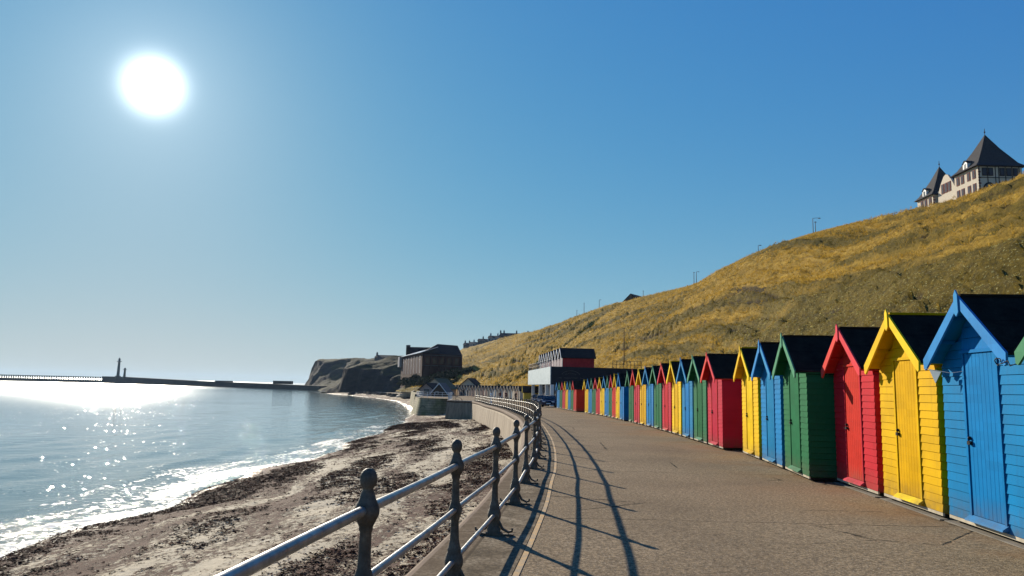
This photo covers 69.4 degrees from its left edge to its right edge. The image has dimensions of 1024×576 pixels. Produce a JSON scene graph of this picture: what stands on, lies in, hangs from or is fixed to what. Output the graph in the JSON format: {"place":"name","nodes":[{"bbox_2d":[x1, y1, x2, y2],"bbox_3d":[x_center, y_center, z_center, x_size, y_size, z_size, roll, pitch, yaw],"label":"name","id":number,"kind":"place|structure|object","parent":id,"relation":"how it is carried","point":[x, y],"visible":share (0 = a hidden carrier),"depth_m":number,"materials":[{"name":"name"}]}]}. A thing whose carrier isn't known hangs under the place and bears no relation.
{"place":"outdoors","nodes":[
{"label":"outdoors","id":0,"kind":"place"},
{"bbox_2d":[0,376,411,556],"bbox_3d":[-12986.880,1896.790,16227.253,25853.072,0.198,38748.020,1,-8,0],"label":"sea","id":1,"kind":"structure","parent":0,"point":[74,455],"depth_m":77.00,"materials":[{"name":"liquid"}]},
{"bbox_2d":[0,374,101,382],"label":"pier extension","id":2,"kind":"object","parent":1,"relation":"in","point":[50,380],"visible":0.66,"depth_m":1010.58,"materials":[{"name":"stone"}]},
{"bbox_2d":[101,376,326,389],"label":"pier","id":3,"kind":"structure","parent":1,"relation":"in","point":[157,381],"depth_m":801.62,"materials":[{"name":"stone"}]},
{"bbox_2d":[115,358,121,378],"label":"lighthouse","id":4,"kind":"object","parent":3,"relation":"on","point":[118,370],"visible":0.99,"depth_m":959.82,"materials":[{"name":"stone"}]},
{"bbox_2d":[0,392,540,575],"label":"beach","id":5,"kind":"structure","parent":0,"point":[240,547],"depth_m":26.82,"materials":[{"name":"beige sand"}]},
{"bbox_2d":[0,419,512,575],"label":"seaweed","id":6,"kind":"object","parent":5,"relation":"on","point":[418,427],"visible":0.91,"depth_m":33.98,"materials":[{"name":"brown plant"}]},
{"bbox_2d":[348,391,398,396],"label":"rocks","id":7,"kind":"object","parent":5,"relation":"on","point":[377,393],"visible":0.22,"depth_m":392.43,"materials":[{"name":"grey stone"}]},
{"bbox_2d":[396,392,410,396],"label":"groyne","id":8,"kind":"object","parent":5,"relation":"on","point":[406,394],"visible":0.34,"depth_m":314.94,"materials":[{"name":"concrete"}]},
{"bbox_2d":[410,390,416,407],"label":"sea wall","id":9,"kind":"structure","parent":5,"relation":"on","point":[412,396],"depth_m":201.28,"materials":[{"name":"concrete"}]},
{"bbox_2d":[411,397,447,415],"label":"bastion","id":10,"kind":"object","parent":5,"relation":"on","point":[428,406],"visible":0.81,"depth_m":143.67,"materials":[{"name":"concrete"}]},
{"bbox_2d":[417,391,451,399],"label":"railing","id":11,"kind":"object","parent":10,"relation":"on","point":[449,396],"visible":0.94,"depth_m":144.33,"materials":[{"name":"white metal"}]},
{"bbox_2d":[405,400,524,575],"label":"sea wall","id":12,"kind":"structure","parent":5,"relation":"on","point":[491,417],"depth_m":74.56,"materials":[{"name":"concrete"}]},
{"bbox_2d":[305,355,405,393],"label":"headland","id":13,"kind":"structure","parent":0,"point":[352,375],"depth_m":452.75,"materials":[{"name":"stone"}]},
{"bbox_2d":[374,352,396,360],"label":"house","id":14,"kind":"structure","parent":13,"relation":"on","point":[378,357],"depth_m":639.39,"materials":[{"name":"stone"}]},
{"bbox_2d":[398,344,461,387],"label":"pavilion","id":15,"kind":"structure","parent":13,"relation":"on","point":[423,361],"depth_m":335.24,"materials":[{"name":"red brick"}]},
{"bbox_2d":[0,0,1023,382],"label":"sky","id":16,"kind":"structure","parent":0,"point":[197,190],"materials":[{"name":"blue"}]},
{"bbox_2d":[397,171,1023,391],"bbox_3d":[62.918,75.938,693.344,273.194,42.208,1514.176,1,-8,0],"label":"hillside","id":17,"kind":"structure","parent":0,"point":[1006,259],"depth_m":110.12,"materials":[{"name":"yellow plant"}]},
{"bbox_2d":[396,367,475,388],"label":"scrub","id":18,"kind":"object","parent":17,"relation":"on","point":[415,380],"visible":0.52,"depth_m":299.47,"materials":[{"name":"green plant"}]},
{"bbox_2d":[463,340,469,347],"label":"house","id":19,"kind":"structure","parent":17,"relation":"on","point":[466,345],"depth_m":738.81,"materials":[{"name":"stone"}]},
{"bbox_2d":[460,378,480,384],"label":"cottage","id":20,"kind":"structure","parent":17,"relation":"on","point":[470,381],"depth_m":234.30,"materials":[{"name":"grey"}]},
{"bbox_2d":[469,339,477,346],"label":"house","id":21,"kind":"structure","parent":17,"relation":"on","point":[473,343],"depth_m":699.03,"materials":[{"name":"stone"}]},
{"bbox_2d":[477,336,487,344],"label":"house","id":22,"kind":"structure","parent":17,"relation":"on","point":[481,341],"depth_m":679.44,"materials":[{"name":"stone"}]},
{"bbox_2d":[488,333,498,341],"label":"house","id":23,"kind":"structure","parent":17,"relation":"on","point":[491,338],"depth_m":640.10,"materials":[{"name":"stone"}]},
{"bbox_2d":[499,330,528,338],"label":"terraced houses","id":24,"kind":"structure","parent":17,"relation":"on","point":[503,334],"depth_m":615.29,"materials":[{"name":"stone"}]},
{"bbox_2d":[624,293,640,300],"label":"roof","id":25,"kind":"structure","parent":17,"relation":"on","point":[630,296],"depth_m":327.97,"materials":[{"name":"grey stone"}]},
{"bbox_2d":[914,129,1023,206],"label":"hotel","id":26,"kind":"structure","parent":17,"relation":"on","point":[986,162],"depth_m":158.06,"materials":[{"name":"beige paint"}]},
{"bbox_2d":[982,167,986,175],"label":"window","id":27,"kind":"structure","parent":26,"relation":"in","point":[984,170],"depth_m":154.81,"materials":[{"name":"black glass"}]},
{"bbox_2d":[988,168,992,175],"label":"window","id":28,"kind":"structure","parent":26,"relation":"in","point":[990,170],"depth_m":154.81,"materials":[{"name":"black glass"}]},
{"bbox_2d":[999,168,1004,175],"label":"window","id":29,"kind":"structure","parent":26,"relation":"in","point":[1001,170],"depth_m":154.81,"materials":[{"name":"black glass"}]},
{"bbox_2d":[1006,168,1011,175],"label":"window","id":30,"kind":"structure","parent":26,"relation":"in","point":[1008,170],"depth_m":154.81,"materials":[{"name":"black glass"}]},
{"bbox_2d":[1013,168,1017,175],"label":"window","id":31,"kind":"structure","parent":26,"relation":"in","point":[1015,170],"depth_m":154.81,"materials":[{"name":"black glass"}]},
{"bbox_2d":[415,392,1023,575],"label":"promenade","id":32,"kind":"structure","parent":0,"point":[628,498],"depth_m":9.39,"materials":[{"name":"asphalt"}]},
{"bbox_2d":[417,383,437,395],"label":"kiosk","id":33,"kind":"object","parent":32,"relation":"on","point":[425,388],"visible":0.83,"depth_m":178.37,"materials":[{"name":"grey"}]},
{"bbox_2d":[430,383,453,395],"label":"kiosk","id":34,"kind":"object","parent":32,"relation":"on","point":[441,387],"visible":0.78,"depth_m":170.47,"materials":[{"name":"white paint"}]},
{"bbox_2d":[429,378,456,394],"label":"roof","id":35,"kind":"structure","parent":32,"relation":"on","point":[452,387],"depth_m":197.42,"materials":[{"name":"grey"}]},
{"bbox_2d":[471,385,474,395],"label":"beach hut","id":36,"kind":"object","parent":32,"relation":"on","point":[473,390],"visible":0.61,"depth_m":186.23,"materials":[{"name":"white wood"}]},
{"bbox_2d":[477,385,480,396],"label":"beach hut","id":37,"kind":"object","parent":32,"relation":"on","point":[479,390],"visible":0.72,"depth_m":181.28,"materials":[{"name":"white wood"}]},
{"bbox_2d":[480,385,484,396],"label":"beach hut","id":38,"kind":"object","parent":32,"relation":"on","point":[482,390],"visible":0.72,"depth_m":179.17,"materials":[{"name":"white wood"}]},
{"bbox_2d":[412,401,553,575],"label":"kerb","id":39,"kind":"structure","parent":32,"relation":"on","point":[483,555],"depth_m":8.47,"materials":[{"name":"concrete"}]},
{"bbox_2d":[215,394,546,575],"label":"railing","id":40,"kind":"object","parent":39,"relation":"on","point":[364,513],"visible":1,"depth_m":5.85,"materials":[{"name":"metal"}]},
{"bbox_2d":[493,386,496,397],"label":"beach hut","id":41,"kind":"object","parent":32,"relation":"on","point":[494,391],"visible":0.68,"depth_m":169.45,"materials":[{"name":"white wood"}]},
{"bbox_2d":[496,386,499,397],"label":"beach hut","id":42,"kind":"object","parent":32,"relation":"on","point":[498,391],"visible":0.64,"depth_m":167.10,"materials":[{"name":"white wood"}]},
{"bbox_2d":[506,386,509,398],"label":"beach hut","id":43,"kind":"object","parent":32,"relation":"on","point":[507,390],"visible":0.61,"depth_m":159.74,"materials":[{"name":"white wood"}]},
{"bbox_2d":[509,386,512,398],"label":"beach hut","id":44,"kind":"object","parent":32,"relation":"on","point":[511,391],"visible":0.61,"depth_m":157.39,"materials":[{"name":"white wood"}]},
{"bbox_2d":[517,386,522,399],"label":"beach hut","id":45,"kind":"object","parent":32,"relation":"on","point":[520,393],"visible":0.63,"depth_m":149.38,"materials":[{"name":"white wood"}]},
{"bbox_2d":[522,386,538,401],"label":"beach hut","id":46,"kind":"object","parent":32,"relation":"on","point":[527,392],"visible":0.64,"depth_m":122.81,"materials":[{"name":"yellow wood"}]},
{"bbox_2d":[512,423,556,575],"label":"painted line","id":47,"kind":"object","parent":32,"relation":"on","point":[518,569],"visible":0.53,"depth_m":8.92,"materials":[{"name":"white paint"}]},
{"bbox_2d":[531,394,538,400],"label":"parked car","id":48,"kind":"object","parent":32,"relation":"on","point":[533,396],"visible":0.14,"depth_m":110.89,"materials":[{"name":"blue paint"}]},
{"bbox_2d":[537,395,548,405],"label":"parked car","id":49,"kind":"object","parent":32,"relation":"on","point":[539,398],"visible":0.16,"depth_m":101.81,"materials":[{"name":"grey paint"}]},
{"bbox_2d":[541,395,556,406],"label":"parked car","id":50,"kind":"object","parent":32,"relation":"on","point":[549,400],"visible":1,"depth_m":90.42,"materials":[{"name":"blue paint"}]},
{"bbox_2d":[555,383,559,407],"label":"beach hut","id":51,"kind":"object","parent":32,"relation":"on","point":[558,397],"visible":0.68,"depth_m":82.95,"materials":[{"name":"blue paint"}]},
{"bbox_2d":[558,382,562,408],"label":"beach hut","id":52,"kind":"object","parent":32,"relation":"on","point":[561,391],"visible":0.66,"depth_m":80.93,"materials":[{"name":"green paint"}]},
{"bbox_2d":[561,382,565,408],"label":"beach hut","id":53,"kind":"object","parent":32,"relation":"on","point":[563,397],"visible":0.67,"depth_m":78.68,"materials":[{"name":"red paint"}]},
{"bbox_2d":[563,381,567,409],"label":"beach hut","id":54,"kind":"object","parent":32,"relation":"on","point":[566,405],"visible":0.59,"depth_m":76.52,"materials":[{"name":"yellow paint"}]},
{"bbox_2d":[566,381,570,409],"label":"beach hut","id":55,"kind":"object","parent":32,"relation":"on","point":[569,396],"visible":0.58,"depth_m":74.23,"materials":[{"name":"blue paint"}]},
{"bbox_2d":[569,381,573,410],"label":"beach hut","id":56,"kind":"object","parent":32,"relation":"on","point":[572,397],"visible":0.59,"depth_m":71.80,"materials":[{"name":"green paint"}]},
{"bbox_2d":[571,380,584,410],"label":"beach hut","id":57,"kind":"object","parent":32,"relation":"on","point":[579,397],"visible":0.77,"depth_m":69.05,"materials":[{"name":"red paint"}]},
{"bbox_2d":[528,366,637,405],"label":"shop building","id":58,"kind":"structure","parent":32,"relation":"on","point":[546,379],"depth_m":99.67,"materials":[{"name":"white paint"}]},
{"bbox_2d":[529,359,551,370],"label":"railing","id":59,"kind":"object","parent":58,"relation":"on","point":[548,363],"visible":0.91,"depth_m":104.54,"materials":[{"name":"white metal"}]},
{"bbox_2d":[552,350,556,366],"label":"chalet","id":60,"kind":"object","parent":58,"relation":"on","point":[553,358],"visible":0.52,"depth_m":106.15,"materials":[{"name":"white paint"}]},
{"bbox_2d":[555,349,559,366],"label":"chalet","id":61,"kind":"object","parent":58,"relation":"on","point":[556,358],"visible":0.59,"depth_m":103.33,"materials":[{"name":"white paint"}]},
{"bbox_2d":[558,348,595,367],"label":"chalet","id":62,"kind":"object","parent":58,"relation":"on","point":[575,357],"visible":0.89,"depth_m":99.67,"materials":[{"name":"red paint"}]},
{"bbox_2d":[613,361,641,368],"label":"railing","id":63,"kind":"object","parent":58,"relation":"on","point":[616,364],"visible":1,"depth_m":100.53,"materials":[{"name":"black metal"}]},
{"bbox_2d":[582,380,588,412],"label":"beach hut","id":64,"kind":"object","parent":32,"relation":"on","point":[586,396],"visible":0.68,"depth_m":64.02,"materials":[{"name":"yellow paint"}]},
{"bbox_2d":[586,378,591,413],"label":"beach hut","id":65,"kind":"object","parent":32,"relation":"on","point":[589,397],"visible":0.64,"depth_m":62.04,"materials":[{"name":"blue paint"}]},
{"bbox_2d":[589,378,595,414],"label":"beach hut","id":66,"kind":"object","parent":32,"relation":"on","point":[593,397],"visible":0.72,"depth_m":59.90,"materials":[{"name":"green paint"}]},
{"bbox_2d":[593,378,600,415],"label":"beach hut","id":67,"kind":"object","parent":32,"relation":"on","point":[596,381],"visible":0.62,"depth_m":57.81,"materials":[{"name":"red paint"}]},
{"bbox_2d":[597,378,605,416],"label":"beach hut","id":68,"kind":"object","parent":32,"relation":"on","point":[602,401],"visible":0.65,"depth_m":55.64,"materials":[{"name":"yellow paint"}]},
{"bbox_2d":[601,388,602,413],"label":"door","id":69,"kind":"structure","parent":68,"relation":"in","point":[602,388],"depth_m":55.71,"materials":[{"name":"yellow paint"}]},
{"bbox_2d":[602,376,608,416],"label":"beach hut","id":70,"kind":"object","parent":32,"relation":"on","point":[606,413],"visible":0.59,"depth_m":53.62,"materials":[{"name":"blue paint"}]},
{"bbox_2d":[606,376,612,417],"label":"beach hut","id":71,"kind":"object","parent":32,"relation":"on","point":[610,395],"visible":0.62,"depth_m":51.50,"materials":[{"name":"green paint"}]},
{"bbox_2d":[609,374,615,418],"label":"beach hut","id":72,"kind":"object","parent":32,"relation":"on","point":[613,398],"visible":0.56,"depth_m":49.55,"materials":[{"name":"red paint"}]},
{"bbox_2d":[612,374,619,419],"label":"beach hut","id":73,"kind":"object","parent":32,"relation":"on","point":[617,397],"visible":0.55,"depth_m":47.42,"materials":[{"name":"yellow paint"}]},
{"bbox_2d":[616,373,628,420],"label":"beach hut","id":74,"kind":"object","parent":32,"relation":"on","point":[624,401],"visible":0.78,"depth_m":44.68,"materials":[{"name":"blue paint"}]},
{"bbox_2d":[625,371,634,422],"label":"beach hut","id":75,"kind":"object","parent":32,"relation":"on","point":[631,397],"visible":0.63,"depth_m":41.95,"materials":[{"name":"green paint"}]},
{"bbox_2d":[630,386,631,418],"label":"door","id":76,"kind":"structure","parent":75,"relation":"in","point":[631,386],"depth_m":42.00,"materials":[{"name":"green paint"}]},
{"bbox_2d":[630,370,641,424],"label":"beach hut","id":77,"kind":"object","parent":32,"relation":"on","point":[636,398],"visible":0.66,"depth_m":39.88,"materials":[{"name":"red paint"}]},
{"bbox_2d":[635,385,636,420],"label":"door","id":78,"kind":"structure","parent":77,"relation":"in","point":[636,385],"depth_m":39.96,"materials":[{"name":"red paint"}]},
{"bbox_2d":[636,369,646,425],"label":"beach hut","id":79,"kind":"object","parent":32,"relation":"on","point":[643,402],"visible":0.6,"depth_m":37.70,"materials":[{"name":"yellow paint"}]},
{"bbox_2d":[641,385,643,421],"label":"door","id":80,"kind":"structure","parent":79,"relation":"in","point":[642,403],"depth_m":37.76,"materials":[{"name":"yellow paint"}]},
{"bbox_2d":[642,367,653,427],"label":"beach hut","id":81,"kind":"object","parent":32,"relation":"on","point":[649,400],"visible":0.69,"depth_m":35.59,"materials":[{"name":"blue paint"}]},
{"bbox_2d":[648,384,650,423],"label":"door","id":82,"kind":"structure","parent":81,"relation":"in","point":[649,387],"depth_m":35.66,"materials":[{"name":"blue paint"}]},
{"bbox_2d":[649,365,663,430],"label":"beach hut","id":83,"kind":"object","parent":32,"relation":"on","point":[658,413],"visible":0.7,"depth_m":33.41,"materials":[{"name":"green paint"}]},
{"bbox_2d":[655,385,658,425],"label":"door","id":84,"kind":"structure","parent":83,"relation":"in","point":[657,393],"depth_m":33.50,"materials":[{"name":"green paint"}]},
{"bbox_2d":[657,362,673,433],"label":"beach hut","id":85,"kind":"object","parent":32,"relation":"on","point":[666,401],"visible":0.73,"depth_m":31.26,"materials":[{"name":"red paint"}]},
{"bbox_2d":[664,383,667,427],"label":"door","id":86,"kind":"structure","parent":85,"relation":"in","point":[666,386],"depth_m":31.32,"materials":[{"name":"red paint"}]},
{"bbox_2d":[666,361,683,436],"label":"beach hut","id":87,"kind":"object","parent":32,"relation":"on","point":[677,425],"visible":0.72,"depth_m":29.11,"materials":[{"name":"yellow paint"}]},
{"bbox_2d":[674,384,677,430],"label":"door","id":88,"kind":"structure","parent":87,"relation":"in","point":[676,396],"depth_m":29.16,"materials":[{"name":"yellow paint"}]},
{"bbox_2d":[676,357,696,440],"bbox_3d":[7.506,4.041,27.037,2.684,2.949,1.970,1,-8,2],"label":"beach hut","id":89,"kind":"object","parent":32,"relation":"on","point":[687,403],"visible":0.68,"depth_m":26.95,"materials":[{"name":"blue paint"}]},
{"bbox_2d":[684,383,688,433],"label":"door","id":90,"kind":"structure","parent":89,"relation":"in","point":[686,408],"depth_m":27.08,"materials":[{"name":"blue paint"}]},
{"bbox_2d":[687,355,709,444],"bbox_3d":[7.421,3.738,24.893,2.684,2.951,1.970,1,-8,2],"label":"beach hut","id":91,"kind":"object","parent":32,"relation":"on","point":[701,410],"visible":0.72,"depth_m":24.79,"materials":[{"name":"green paint"}]},
{"bbox_2d":[697,378,701,437],"bbox_3d":[6.313,4.008,24.895,0.070,1.986,0.704,1,-8,2],"label":"door","id":92,"kind":"structure","parent":91,"relation":"in","point":[699,396],"depth_m":24.90,"materials":[{"name":"green paint"}]},
{"bbox_2d":[700,352,742,449],"bbox_3d":[7.335,3.447,22.731,2.684,2.927,1.970,1,-8,3],"label":"beach hut","id":93,"kind":"object","parent":32,"relation":"on","point":[725,423],"visible":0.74,"depth_m":21.99,"materials":[{"name":"red paint"}]},
{"bbox_2d":[711,378,716,441],"bbox_3d":[6.227,3.716,22.742,0.070,1.970,0.704,1,-8,3],"label":"door","id":94,"kind":"structure","parent":93,"relation":"in","point":[714,385],"depth_m":22.76,"materials":[{"name":"red paint"}]},
{"bbox_2d":[733,345,762,459],"bbox_3d":[7.394,2.996,19.513,2.684,2.941,1.970,1,-8,6],"label":"beach hut","id":95,"kind":"object","parent":32,"relation":"on","point":[752,418],"visible":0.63,"depth_m":19.44,"materials":[{"name":"yellow paint"}]},
{"bbox_2d":[746,375,752,450],"bbox_3d":[6.288,3.274,19.584,0.070,1.980,0.704,1,-8,6],"label":"door","id":96,"kind":"structure","parent":95,"relation":"in","point":[748,383],"depth_m":19.61,"materials":[{"name":"yellow paint"}]},
{"bbox_2d":[751,340,787,469],"bbox_3d":[7.166,2.690,17.284,2.684,2.925,1.970,0,-8,6],"label":"beach hut","id":97,"kind":"object","parent":32,"relation":"on","point":[772,424],"visible":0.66,"depth_m":17.25,"materials":[{"name":"blue paint"}]},
{"bbox_2d":[766,373,774,457],"bbox_3d":[6.057,2.968,17.364,0.070,1.968,0.704,0,-8,6],"label":"door","id":98,"kind":"structure","parent":97,"relation":"in","point":[769,383],"depth_m":17.37,"materials":[{"name":"blue paint"}]},
{"bbox_2d":[772,333,838,480],"bbox_3d":[6.919,2.386,15.123,2.684,2.923,1.970,0,-8,7],"label":"beach hut","id":99,"kind":"object","parent":32,"relation":"on","point":[809,426],"visible":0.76,"depth_m":14.56,"materials":[{"name":"green paint"}]},
{"bbox_2d":[789,370,799,467],"bbox_3d":[5.816,2.667,15.225,0.070,1.967,0.704,0,-8,7],"label":"door","id":100,"kind":"structure","parent":99,"relation":"in","point":[794,419],"depth_m":15.25,"materials":[{"name":"green paint"}]},
{"bbox_2d":[834,482,1023,548],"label":"concrete pad","id":101,"kind":"object","parent":32,"relation":"on","point":[976,529],"visible":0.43,"depth_m":9.95,"materials":[{"name":"grey concrete"}]},
{"bbox_2d":[821,324,883,495],"bbox_3d":[7.179,2.111,13.105,2.684,2.924,1.970,1,-8,5],"label":"beach hut","id":102,"kind":"object","parent":101,"relation":"on","point":[859,450],"visible":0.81,"depth_m":13.03,"materials":[{"name":"red paint"}]},
{"bbox_2d":[844,366,862,480],"bbox_3d":[6.070,2.385,13.164,0.070,1.968,0.704,1,-8,5],"label":"door","id":103,"kind":"structure","parent":102,"relation":"in","point":[853,425],"depth_m":13.17,"materials":[{"name":"red paint"}]},
{"bbox_2d":[864,309,949,517],"bbox_3d":[6.992,1.795,10.966,2.684,2.947,1.970,1,-8,5],"label":"beach hut","id":104,"kind":"object","parent":101,"relation":"on","point":[914,455],"visible":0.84,"depth_m":10.91,"materials":[{"name":"yellow paint"}]},
{"bbox_2d":[894,360,920,498],"bbox_3d":[5.888,2.073,11.027,0.070,1.983,0.704,1,-8,5],"label":"door","id":105,"kind":"structure","parent":104,"relation":"in","point":[907,434],"depth_m":11.03,"materials":[{"name":"yellow paint"}]},
{"bbox_2d":[923,290,1023,543],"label":"beach hut","id":106,"kind":"object","parent":101,"relation":"on","point":[977,340],"visible":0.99,"depth_m":8.95,"materials":[{"name":"blue paint"}]},
{"bbox_2d":[964,351,1004,523],"bbox_3d":[5.707,1.776,8.957,0.070,1.987,0.704,1,-8,5],"label":"door","id":107,"kind":"structure","parent":106,"relation":"in","point":[983,426],"depth_m":8.95,"materials":[{"name":"blue paint"}]},
{"bbox_2d":[1014,337,1023,364],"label":"beach hut","id":108,"kind":"object","parent":101,"relation":"on","point":[1019,354],"visible":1,"depth_m":7.88,"materials":[{"name":"green paint"}]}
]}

